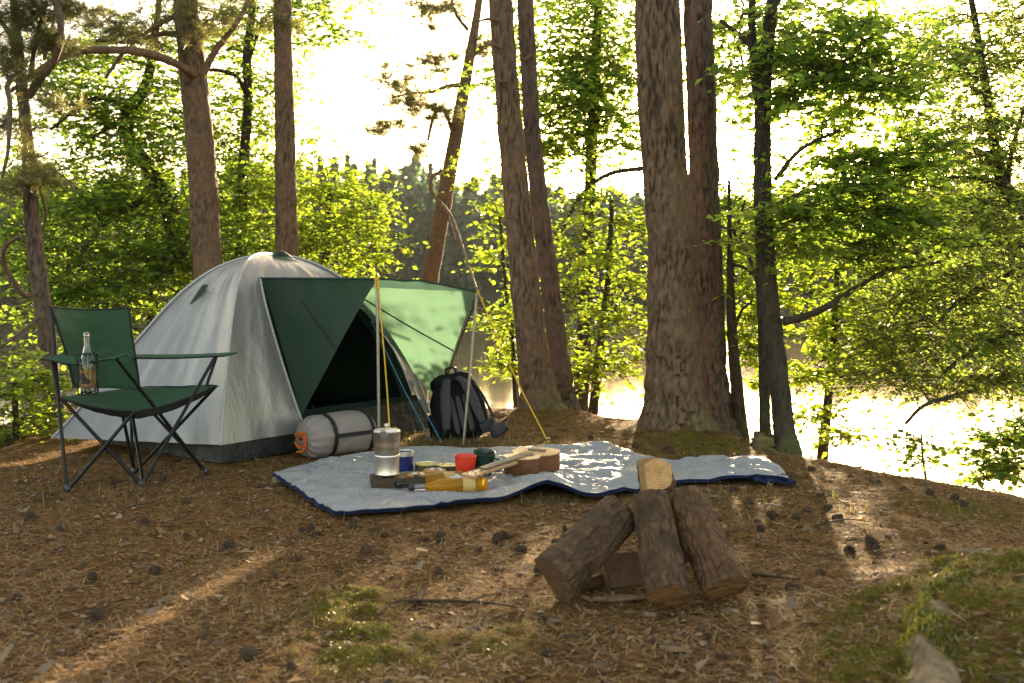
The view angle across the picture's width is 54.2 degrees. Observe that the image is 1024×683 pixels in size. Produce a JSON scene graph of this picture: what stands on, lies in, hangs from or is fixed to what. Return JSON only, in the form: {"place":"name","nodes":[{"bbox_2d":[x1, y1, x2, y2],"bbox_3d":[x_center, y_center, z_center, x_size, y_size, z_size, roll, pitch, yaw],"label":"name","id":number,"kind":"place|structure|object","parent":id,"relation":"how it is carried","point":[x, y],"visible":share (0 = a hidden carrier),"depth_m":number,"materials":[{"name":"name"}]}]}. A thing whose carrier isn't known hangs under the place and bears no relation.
{"place":"outdoors","nodes":[
{"label":"outdoors","id":0,"kind":"place"},
{"bbox_2d":[0,268,1023,682],"bbox_3d":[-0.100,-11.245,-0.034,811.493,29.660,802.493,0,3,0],"label":"ground","id":1,"kind":"structure","parent":0,"point":[516,422],"depth_m":3.33,"materials":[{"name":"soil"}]},
{"bbox_2d":[12,593,22,600],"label":"pine cone","id":2,"kind":"object","parent":1,"relation":"on","point":[18,595],"visible":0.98,"depth_m":2.98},
{"bbox_2d":[23,510,36,520],"bbox_3d":[-1.949,0.706,4.046,0.052,0.053,0.049,5,-26,-33],"label":"pine cone","id":3,"kind":"object","parent":1,"relation":"on","point":[30,514],"visible":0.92,"depth_m":4.04,"materials":[{"name":"plant"}]},
{"bbox_2d":[0,339,78,446],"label":"shoreline bush","id":4,"kind":"object","parent":1,"relation":"on","point":[43,377],"visible":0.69,"depth_m":6.04,"materials":[{"name":"green plant"}]},
{"bbox_2d":[0,0,117,421],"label":"pine tree","id":5,"kind":"object","parent":1,"relation":"on","point":[28,17],"visible":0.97,"depth_m":6.76,"materials":[{"name":"brown plant"}]},
{"bbox_2d":[55,524,64,533],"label":"pine cone","id":6,"kind":"object","parent":1,"relation":"on","point":[59,528],"visible":0.98,"depth_m":3.83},
{"bbox_2d":[59,600,119,618],"bbox_3d":[-1.206,0.769,2.874,0.139,0.020,0.119,0,3,0],"label":"fallen twig","id":7,"kind":"object","parent":1,"relation":"on","point":[68,612],"visible":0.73,"depth_m":2.87,"materials":[{"name":"wood"}]},
{"bbox_2d":[87,571,96,581],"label":"pine cone","id":8,"kind":"object","parent":1,"relation":"on","point":[92,575],"visible":0.98,"depth_m":3.19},
{"bbox_2d":[89,607,103,621],"bbox_3d":[-1.167,0.765,2.810,0.041,0.042,0.042,3,25,-27],"label":"pine cone","id":9,"kind":"object","parent":1,"relation":"on","point":[97,613],"visible":0.99,"depth_m":2.80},
{"bbox_2d":[106,631,120,640],"bbox_3d":[-1.052,0.785,2.649,0.035,0.040,0.041,-23,-8,-2],"label":"pine cone","id":10,"kind":"object","parent":1,"relation":"on","point":[112,634],"visible":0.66,"depth_m":2.64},
{"bbox_2d":[0,0,268,310],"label":"oak tree","id":11,"kind":"object","parent":1,"relation":"on","point":[150,197],"visible":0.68,"depth_m":9.85,"materials":[{"name":"green plant"}]},
{"bbox_2d":[41,306,236,491],"bbox_3d":[-1.804,0.259,4.826,0.686,0.865,0.671,1,3,15],"label":"folding chair","id":12,"kind":"object","parent":1,"relation":"on","point":[130,399],"visible":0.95,"depth_m":4.93,"materials":[{"name":"green fabric"}]},
{"bbox_2d":[79,332,95,393],"bbox_3d":[-1.968,0.098,4.633,0.072,0.283,0.072,0,3,0],"label":"glass bottle","id":13,"kind":"object","parent":12,"relation":"on","point":[86,347],"visible":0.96,"depth_m":4.61,"materials":[{"name":"clear"}]},
{"bbox_2d":[140,516,151,525],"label":"pine cone","id":14,"kind":"object","parent":1,"relation":"on","point":[145,520],"visible":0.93,"depth_m":3.97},
{"bbox_2d":[120,498,171,509],"bbox_3d":[-1.560,0.694,4.256,0.207,0.028,0.078,-2,4,-26],"label":"fallen twig","id":15,"kind":"object","parent":1,"relation":"on","point":[145,503],"visible":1,"depth_m":4.28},
{"bbox_2d":[148,565,162,575],"bbox_3d":[-1.165,0.753,3.286,0.046,0.046,0.043,-12,0,35],"label":"pine cone","id":16,"kind":"object","parent":1,"relation":"on","point":[155,569],"visible":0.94,"depth_m":3.27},
{"bbox_2d":[11,0,308,279],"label":"pine tree","id":17,"kind":"object","parent":1,"relation":"on","point":[191,64],"visible":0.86,"depth_m":8.59,"materials":[{"name":"brown plant"}]},
{"bbox_2d":[0,211,345,393],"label":"shoreline bush","id":18,"kind":"object","parent":1,"relation":"on","point":[154,273],"visible":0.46,"depth_m":9.38,"materials":[{"name":"green plant"}]},
{"bbox_2d":[222,539,235,549],"bbox_3d":[-1.018,0.731,3.602,0.052,0.043,0.049,25,23,-9],"label":"pine cone","id":19,"kind":"object","parent":1,"relation":"on","point":[227,544],"visible":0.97,"depth_m":3.59,"materials":[{"name":"plant"}]},
{"bbox_2d":[239,645,258,660],"bbox_3d":[-0.670,0.794,2.533,0.050,0.038,0.056,7,7,1],"label":"pine cone","id":20,"kind":"object","parent":1,"relation":"on","point":[245,653],"visible":0.99,"depth_m":2.53,"materials":[{"name":"plant"}]},
{"bbox_2d":[248,481,284,486],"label":"fallen twig","id":21,"kind":"object","parent":1,"relation":"on","point":[265,485],"visible":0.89,"depth_m":4.66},
{"bbox_2d":[269,571,278,578],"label":"pine cone","id":22,"kind":"object","parent":1,"relation":"on","point":[275,574],"visible":0.98,"depth_m":3.25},
{"bbox_2d":[148,0,405,255],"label":"young oak tree","id":23,"kind":"object","parent":1,"relation":"on","point":[243,169],"visible":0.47,"depth_m":10.85,"materials":[{"name":"green plant"}]},
{"bbox_2d":[273,0,298,255],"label":"pine tree","id":24,"kind":"object","parent":1,"relation":"on","point":[286,228],"visible":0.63,"depth_m":9.04,"materials":[{"name":"brown plant"}]},
{"bbox_2d":[286,660,297,671],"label":"pine cone","id":25,"kind":"object","parent":1,"relation":"on","point":[290,665],"visible":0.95,"depth_m":2.43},
{"bbox_2d":[295,555,302,561],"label":"pine cone","id":26,"kind":"object","parent":1,"relation":"on","point":[298,558],"visible":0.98,"depth_m":3.46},
{"bbox_2d":[51,251,549,462],"bbox_3d":[-1.192,0.073,5.807,2.206,1.221,2.005,3,4,38],"label":"dome tent","id":27,"kind":"object","parent":1,"relation":"on","point":[302,337],"visible":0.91,"depth_m":5.71,"materials":[{"name":"fabric"}]},
{"bbox_2d":[305,521,314,534],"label":"pine cone","id":28,"kind":"object","parent":1,"relation":"on","point":[310,527],"visible":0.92,"depth_m":3.82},
{"bbox_2d":[309,530,321,537],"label":"pine cone","id":29,"kind":"object","parent":1,"relation":"on","point":[316,532],"visible":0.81,"depth_m":3.80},
{"bbox_2d":[220,124,429,279],"bbox_3d":[-1.939,-0.693,10.344,2.224,3.228,1.927,0,3,0],"label":"young oak tree","id":30,"kind":"object","parent":1,"relation":"on","point":[344,194],"visible":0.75,"depth_m":10.16,"materials":[{"name":"green plant"}]},
{"bbox_2d":[294,409,376,457],"bbox_3d":[-1.014,0.530,5.659,0.268,0.262,0.529,3,4,41],"label":"sleeping bag","id":31,"kind":"object","parent":1,"relation":"on","point":[320,435],"visible":0.97,"depth_m":5.55,"materials":[{"name":"grey fabric"}]},
{"bbox_2d":[348,516,357,529],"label":"pine cone","id":32,"kind":"object","parent":1,"relation":"on","point":[354,520],"visible":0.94,"depth_m":3.87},
{"bbox_2d":[360,545,371,554],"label":"pine cone","id":33,"kind":"object","parent":1,"relation":"on","point":[365,549],"visible":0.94,"depth_m":3.53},
{"bbox_2d":[380,532,388,537],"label":"pine cone","id":34,"kind":"object","parent":1,"relation":"on","point":[384,534],"visible":0.9,"depth_m":3.79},
{"bbox_2d":[377,595,418,615],"bbox_3d":[-0.343,0.769,2.934,0.039,0.017,0.181,2,4,36],"label":"fallen twig","id":35,"kind":"object","parent":1,"relation":"on","point":[384,608],"visible":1,"depth_m":2.95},
{"bbox_2d":[354,0,491,401],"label":"pine tree","id":36,"kind":"object","parent":1,"relation":"on","point":[415,102],"visible":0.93,"depth_m":11.04,"materials":[{"name":"orange plant"}]},
{"bbox_2d":[419,536,430,540],"bbox_3d":[-0.327,0.749,3.732,0.050,0.038,0.036,-20,-46,36],"label":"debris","id":37,"kind":"object","parent":1,"relation":"on","point":[425,538],"visible":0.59,"depth_m":3.73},
{"bbox_2d":[434,569,443,575],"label":"pine cone","id":38,"kind":"object","parent":1,"relation":"on","point":[437,571],"visible":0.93,"depth_m":3.30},
{"bbox_2d":[433,530,445,538],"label":"pine cone","id":39,"kind":"object","parent":1,"relation":"on","point":[442,533],"visible":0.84,"depth_m":3.77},
{"bbox_2d":[410,593,519,607],"bbox_3d":[-0.131,0.769,2.993,0.338,0.018,0.099,1,3,12],"label":"fallen twig","id":40,"kind":"object","parent":1,"relation":"on","point":[451,600],"visible":0.98,"depth_m":2.98,"materials":[{"name":"wood"}]},
{"bbox_2d":[428,366,508,439],"bbox_3d":[-0.302,0.401,6.161,0.377,0.489,0.570,-2,4,-28],"label":"backpack","id":41,"kind":"object","parent":1,"relation":"on","point":[447,404],"visible":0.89,"depth_m":6.13,"materials":[{"name":"black fabric"}]},
{"bbox_2d":[463,297,517,407],"bbox_3d":[-0.016,0.233,8.662,0.917,1.243,0.730,-1,3,-20],"label":"shoreline bush","id":42,"kind":"object","parent":1,"relation":"on","point":[500,328],"visible":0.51,"depth_m":8.56,"materials":[{"name":"green plant"}]},
{"bbox_2d":[491,531,501,543],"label":"pine cone","id":43,"kind":"object","parent":1,"relation":"on","point":[496,537],"visible":1,"depth_m":3.70,"materials":[{"name":"plant"}]},
{"bbox_2d":[434,147,560,403],"bbox_3d":[-0.224,-0.257,11.030,1.183,3.763,1.097,-3,4,-40],"label":"young oak tree","id":44,"kind":"object","parent":1,"relation":"on","point":[501,238],"visible":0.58,"depth_m":10.94,"materials":[{"name":"green plant"}]},
{"bbox_2d":[499,530,509,540],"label":"pine cone","id":45,"kind":"object","parent":1,"relation":"on","point":[506,536],"visible":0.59,"depth_m":3.77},
{"bbox_2d":[0,405,1023,682],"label":"bark debris","id":46,"kind":"object","parent":1,"relation":"on","point":[790,603],"visible":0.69,"depth_m":2.89,"materials":[{"name":"brown plant"}]},
{"bbox_2d":[0,154,1023,298],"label":"forest","id":47,"kind":"object","parent":1,"relation":"on","point":[417,179],"visible":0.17,"depth_m":229.33,"materials":[{"name":"green plant"}]},
{"bbox_2d":[0,403,1023,682],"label":"fallen needles","id":48,"kind":"object","parent":1,"relation":"on","point":[452,673],"visible":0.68,"depth_m":2.84,"materials":[{"name":"plant"}]},
{"bbox_2d":[514,544,527,552],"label":"pine cone","id":49,"kind":"object","parent":1,"relation":"on","point":[520,548],"visible":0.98,"depth_m":3.59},
{"bbox_2d":[477,0,567,409],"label":"pine tree","id":50,"kind":"object","parent":1,"relation":"on","point":[537,380],"visible":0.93,"depth_m":7.28,"materials":[{"name":"brown plant"}]},
{"bbox_2d":[272,441,795,514],"bbox_3d":[0.050,0.616,5.067,2.461,0.100,1.540,-1,3,-17],"label":"picnic blanket","id":51,"kind":"object","parent":1,"relation":"on","point":[336,485],"visible":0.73,"depth_m":4.75,"materials":[{"name":"light grey-blue fabric"},{"name":"dark blue fabric trim"}]},
{"bbox_2d":[370,471,424,488],"bbox_3d":[-0.519,0.628,4.524,0.240,0.058,0.130,-1,3,-13],"label":"serving board","id":52,"kind":"object","parent":51,"relation":"on","point":[376,481],"visible":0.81,"depth_m":4.47,"materials":[{"name":"brown wood"}]},
{"bbox_2d":[373,423,400,475],"bbox_3d":[-0.552,0.482,4.513,0.160,0.231,0.126,-3,4,-40],"label":"coffee pot","id":53,"kind":"object","parent":52,"relation":"on","point":[386,442],"visible":1,"depth_m":4.46,"materials":[{"name":"metal"}]},
{"bbox_2d":[399,450,413,471],"bbox_3d":[-0.539,0.595,4.977,0.104,0.103,0.110,0,3,0],"label":"enamel mug","id":54,"kind":"object","parent":51,"relation":"on","point":[405,460],"visible":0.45,"depth_m":4.93,"materials":[{"name":"metal"}]},
{"bbox_2d":[406,472,425,475],"bbox_3d":[-0.435,0.622,4.539,0.109,0.062,0.066,-2,4,-30],"label":"pastry roll","id":55,"kind":"object","parent":51,"relation":"on","point":[413,473],"visible":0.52,"depth_m":4.52,"materials":[{"name":"brown food"}]},
{"bbox_2d":[415,461,440,471],"bbox_3d":[-0.420,0.629,4.998,0.131,0.046,0.131,0,3,0],"label":"tin can","id":56,"kind":"object","parent":51,"relation":"on","point":[421,466],"visible":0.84,"depth_m":4.97,"materials":[{"name":"gold metal"}]},
{"bbox_2d":[394,470,464,487],"bbox_3d":[-0.373,0.634,4.550,0.355,0.064,0.064,-2,4,-36],"label":"drink bottle","id":57,"kind":"object","parent":51,"relation":"on","point":[428,478],"visible":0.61,"depth_m":4.54,"materials":[{"name":"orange glass"}]},
{"bbox_2d":[422,467,445,473],"bbox_3d":[-0.368,0.625,4.719,0.119,0.062,0.066,-1,3,-11],"label":"pastry roll","id":58,"kind":"object","parent":51,"relation":"on","point":[432,470],"visible":0.56,"depth_m":4.70,"materials":[{"name":"brown food"}]},
{"bbox_2d":[437,463,455,470],"bbox_3d":[-0.323,0.634,4.963,0.102,0.052,0.102,0,3,0],"label":"tin can","id":59,"kind":"object","parent":51,"relation":"on","point":[448,466],"visible":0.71,"depth_m":4.93,"materials":[{"name":"gold metal"}]},
{"bbox_2d":[408,477,487,491],"bbox_3d":[-0.284,0.639,4.430,0.348,0.068,0.068,-1,3,-12],"label":"drink bottle","id":60,"kind":"object","parent":51,"relation":"on","point":[465,484],"visible":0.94,"depth_m":4.41,"materials":[{"name":"orange glass"}]},
{"bbox_2d":[455,453,476,471],"bbox_3d":[-0.220,0.599,4.745,0.104,0.126,0.104,0,3,0],"label":"drinking cup","id":61,"kind":"object","parent":51,"relation":"on","point":[465,462],"visible":0.58,"depth_m":4.71,"materials":[{"name":"red plastic"}]},
{"bbox_2d":[473,448,500,475],"bbox_3d":[-0.128,0.590,4.797,0.144,0.146,0.110,2,4,36],"label":"drinking mug","id":62,"kind":"object","parent":51,"relation":"on","point":[485,456],"visible":0.44,"depth_m":4.78,"materials":[{"name":"green ceramic"}]},
{"bbox_2d":[461,447,559,478],"bbox_3d":[0.017,0.594,4.736,0.246,0.099,0.720,1,4,24],"label":"ukulele","id":63,"kind":"object","parent":51,"relation":"on","point":[524,461],"visible":0.99,"depth_m":4.79,"materials":[{"name":"brown wood"}]},
{"bbox_2d":[533,564,541,575],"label":"pine cone","id":64,"kind":"object","parent":1,"relation":"on","point":[537,571],"visible":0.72,"depth_m":3.30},
{"bbox_2d":[538,614,547,622],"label":"pine cone","id":65,"kind":"object","parent":1,"relation":"on","point":[542,616],"visible":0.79,"depth_m":2.85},
{"bbox_2d":[539,648,553,656],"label":"pine cone","id":66,"kind":"object","parent":1,"relation":"on","point":[545,651],"visible":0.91,"depth_m":2.55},
{"bbox_2d":[517,0,581,410],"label":"pine tree","id":67,"kind":"object","parent":1,"relation":"on","point":[554,320],"visible":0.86,"depth_m":7.70,"materials":[{"name":"brown plant"}]},
{"bbox_2d":[424,0,685,411],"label":"oak tree","id":68,"kind":"object","parent":1,"relation":"on","point":[590,84],"visible":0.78,"depth_m":9.11,"materials":[{"name":"green plant"}]},
{"bbox_2d":[137,411,1023,682],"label":"moss tufts","id":69,"kind":"object","parent":1,"relation":"on","point":[846,660],"visible":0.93,"depth_m":2.52,"materials":[{"name":"plant"}]},
{"bbox_2d":[534,494,634,601],"bbox_3d":[0.240,0.630,3.046,0.368,0.290,0.128,-3,4,-41],"label":"firewood log","id":70,"kind":"object","parent":1,"relation":"on","point":[571,561],"visible":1,"depth_m":2.99,"materials":[{"name":"brown wood"}]},
{"bbox_2d":[578,573,609,592],"bbox_3d":[0.273,0.756,3.188,0.244,0.056,0.079,-3,4,-44],"label":"firewood log","id":71,"kind":"object","parent":1,"relation":"on","point":[593,581],"visible":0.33,"depth_m":3.12,"materials":[{"name":"wood"}]},
{"bbox_2d":[498,147,725,414],"bbox_3d":[0.849,-0.260,8.495,1.923,2.730,1.724,0,3,0],"label":"young oak tree","id":72,"kind":"object","parent":1,"relation":"on","point":[602,318],"visible":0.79,"depth_m":8.41,"materials":[{"name":"green plant"}]},
{"bbox_2d":[588,594,645,602],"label":"fallen twig","id":73,"kind":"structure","parent":1,"relation":"on","point":[617,597],"depth_m":2.98,"materials":[{"name":"wood"}]},
{"bbox_2d":[598,551,643,590],"bbox_3d":[0.396,0.724,3.171,0.229,0.107,0.101,-1,3,-20],"label":"firewood log","id":74,"kind":"object","parent":1,"relation":"on","point":[622,569],"visible":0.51,"depth_m":3.14,"materials":[{"name":"brown wood"}]},
{"bbox_2d":[650,628,659,635],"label":"pine cone","id":75,"kind":"object","parent":1,"relation":"on","point":[654,630],"visible":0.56,"depth_m":2.71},
{"bbox_2d":[633,489,690,603],"bbox_3d":[0.439,0.610,2.995,0.128,0.305,0.322,0,3,-7],"label":"firewood log","id":76,"kind":"object","parent":1,"relation":"on","point":[663,569],"visible":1,"depth_m":2.94,"materials":[{"name":"brown wood"}]},
{"bbox_2d":[637,457,688,563],"bbox_3d":[0.528,0.632,3.358,0.138,0.544,0.548,1,4,24],"label":"firewood log","id":77,"kind":"object","parent":1,"relation":"on","point":[655,473],"visible":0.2,"depth_m":3.15,"materials":[{"name":"wood"}]},
{"bbox_2d":[659,645,683,652],"bbox_3d":[0.408,0.784,2.552,0.067,0.015,0.033,2,4,29],"label":"wood chip","id":78,"kind":"object","parent":1,"relation":"on","point":[670,648],"visible":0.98,"depth_m":2.54,"materials":[{"name":"wood"}]},
{"bbox_2d":[634,0,723,432],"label":"pine tree","id":79,"kind":"object","parent":1,"relation":"on","point":[674,397],"visible":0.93,"depth_m":6.29,"materials":[{"name":"brown plant"}]},
{"bbox_2d":[668,485,748,601],"bbox_3d":[0.585,0.608,3.034,0.142,0.311,0.336,-1,3,-19],"label":"firewood log","id":80,"kind":"object","parent":1,"relation":"on","point":[717,568],"visible":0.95,"depth_m":2.97,"materials":[{"name":"brown wood"}]},
{"bbox_2d":[683,0,743,438],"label":"pine tree","id":81,"kind":"object","parent":1,"relation":"on","point":[704,168],"visible":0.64,"depth_m":6.77,"materials":[{"name":"brown plant"}]},
{"bbox_2d":[715,652,724,660],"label":"pine cone","id":82,"kind":"object","parent":1,"relation":"on","point":[721,655],"visible":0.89,"depth_m":2.48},
{"bbox_2d":[729,485,739,491],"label":"pine cone","id":83,"kind":"object","parent":1,"relation":"on","point":[733,488],"visible":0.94,"depth_m":4.64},
{"bbox_2d":[712,180,803,440],"bbox_3d":[1.748,-0.152,7.257,0.914,1.931,1.321,0,3,0],"label":"young oak tree","id":84,"kind":"object","parent":1,"relation":"on","point":[734,338],"visible":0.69,"depth_m":6.80,"materials":[{"name":"green plant"}]},
{"bbox_2d":[756,524,764,532],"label":"pine cone","id":85,"kind":"object","parent":1,"relation":"on","point":[761,528],"visible":1,"depth_m":3.83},
{"bbox_2d":[750,431,776,451],"bbox_3d":[1.512,0.617,6.045,0.192,0.154,0.199,0,3,0],"label":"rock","id":86,"kind":"object","parent":1,"relation":"on","point":[762,440],"visible":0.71,"depth_m":5.99,"materials":[{"name":"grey stone"}]},
{"bbox_2d":[766,510,777,519],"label":"pine cone","id":87,"kind":"object","parent":1,"relation":"on","point":[771,514],"visible":0.95,"depth_m":4.05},
{"bbox_2d":[751,569,799,580],"bbox_3d":[0.858,0.738,3.170,0.170,0.024,0.094,3,5,44],"label":"fallen twig","id":88,"kind":"object","parent":1,"relation":"on","point":[778,576],"visible":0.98,"depth_m":3.16,"materials":[{"name":"wood"}]},
{"bbox_2d":[785,582,799,592],"bbox_3d":[0.844,0.741,2.993,0.046,0.041,0.045,34,-21,-16],"label":"pine cone","id":89,"kind":"object","parent":1,"relation":"on","point":[788,586],"visible":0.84,"depth_m":2.99,"materials":[{"name":"plant"}]},
{"bbox_2d":[792,513,800,520],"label":"pine cone","id":90,"kind":"object","parent":1,"relation":"on","point":[797,516],"visible":1,"depth_m":4.02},
{"bbox_2d":[801,506,811,513],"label":"pine cone","id":91,"kind":"object","parent":1,"relation":"on","point":[806,509],"visible":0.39,"depth_m":4.19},
{"bbox_2d":[816,492,825,498],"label":"pine cone","id":92,"kind":"object","parent":1,"relation":"on","point":[820,495],"visible":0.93,"depth_m":4.48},
{"bbox_2d":[816,569,825,575],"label":"pine cone","id":93,"kind":"object","parent":1,"relation":"on","point":[821,571],"visible":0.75,"depth_m":3.20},
{"bbox_2d":[821,503,832,510],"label":"pine cone","id":94,"kind":"object","parent":1,"relation":"on","point":[828,506],"visible":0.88,"depth_m":4.27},
{"bbox_2d":[831,513,842,518],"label":"pine cone","id":95,"kind":"object","parent":1,"relation":"on","point":[838,516],"visible":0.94,"depth_m":4.05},
{"bbox_2d":[814,514,869,525],"bbox_3d":[1.304,0.711,3.979,0.260,0.026,0.044,-1,3,-19],"label":"fallen twig","id":96,"kind":"object","parent":1,"relation":"on","point":[840,520],"visible":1,"depth_m":3.98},
{"bbox_2d":[681,0,1007,456],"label":"oak tree","id":97,"kind":"object","parent":1,"relation":"on","point":[791,58],"visible":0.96,"depth_m":5.79,"materials":[{"name":"green plant"}]},
{"bbox_2d":[742,227,950,462],"bbox_3d":[2.353,0.173,7.496,1.991,2.218,1.486,-3,5,-45],"label":"young oak tree","id":98,"kind":"object","parent":1,"relation":"on","point":[823,415],"visible":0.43,"depth_m":7.21,"materials":[{"name":"green plant"}]},
{"bbox_2d":[843,545,856,554],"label":"pine cone","id":99,"kind":"object","parent":1,"relation":"on","point":[850,548],"visible":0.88,"depth_m":3.52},
{"bbox_2d":[864,534,880,549],"bbox_3d":[1.291,0.722,3.599,0.056,0.064,0.044,-28,-9,7],"label":"pine cone","id":100,"kind":"object","parent":1,"relation":"on","point":[870,543],"visible":0.99,"depth_m":3.59,"materials":[{"name":"plant"}]},
{"bbox_2d":[798,0,1023,455],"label":"birch tree","id":101,"kind":"object","parent":1,"relation":"on","point":[983,344],"visible":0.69,"depth_m":6.78,"materials":[{"name":"green plant"}]},
{"bbox_2d":[874,429,958,478],"bbox_3d":[2.248,0.711,5.564,0.443,0.452,0.348,2,4,28],"label":"shoreline bush","id":102,"kind":"object","parent":1,"relation":"on","point":[914,446],"visible":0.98,"depth_m":5.53,"materials":[{"name":"green plant"}]},
{"bbox_2d":[925,488,933,494],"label":"pine cone","id":103,"kind":"object","parent":1,"relation":"on","point":[928,491],"visible":0.97,"depth_m":4.58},
{"bbox_2d":[934,544,945,549],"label":"pine cone","id":104,"kind":"object","parent":1,"relation":"on","point":[940,546],"visible":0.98,"depth_m":3.55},
{"bbox_2d":[895,551,988,682],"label":"tree root","id":105,"kind":"object","parent":1,"relation":"on","point":[930,661],"visible":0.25,"depth_m":2.15,"materials":[{"name":"plant"}]},
{"bbox_2d":[950,493,958,500],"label":"pine cone","id":106,"kind":"object","parent":1,"relation":"on","point":[955,496],"visible":0.99,"depth_m":4.45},
{"bbox_2d":[958,499,966,506],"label":"pine cone","id":107,"kind":"object","parent":1,"relation":"on","point":[963,503],"visible":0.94,"depth_m":4.31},
{"bbox_2d":[954,548,989,554],"bbox_3d":[1.604,0.736,3.487,0.125,0.027,0.045,0,3,0],"label":"wood chip","id":108,"kind":"object","parent":1,"relation":"on","point":[967,551],"visible":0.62,"depth_m":3.48,"materials":[{"name":"wood"}]},
{"bbox_2d":[940,409,1023,491],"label":"shoreline bush","id":109,"kind":"object","parent":1,"relation":"on","point":[1002,467],"visible":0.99,"depth_m":5.74,"materials":[{"name":"green plant"}]},
{"bbox_2d":[0,299,1023,497],"bbox_3d":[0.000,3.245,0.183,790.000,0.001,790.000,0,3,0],"label":"lake water","id":110,"kind":"structure","parent":0,"point":[498,394],"depth_m":28.18,"materials":[{"name":"white liquid"}]},
{"bbox_2d":[0,0,1023,199],"label":"sky","id":111,"kind":"structure","parent":0,"point":[348,88],"materials":[{"name":"white"}]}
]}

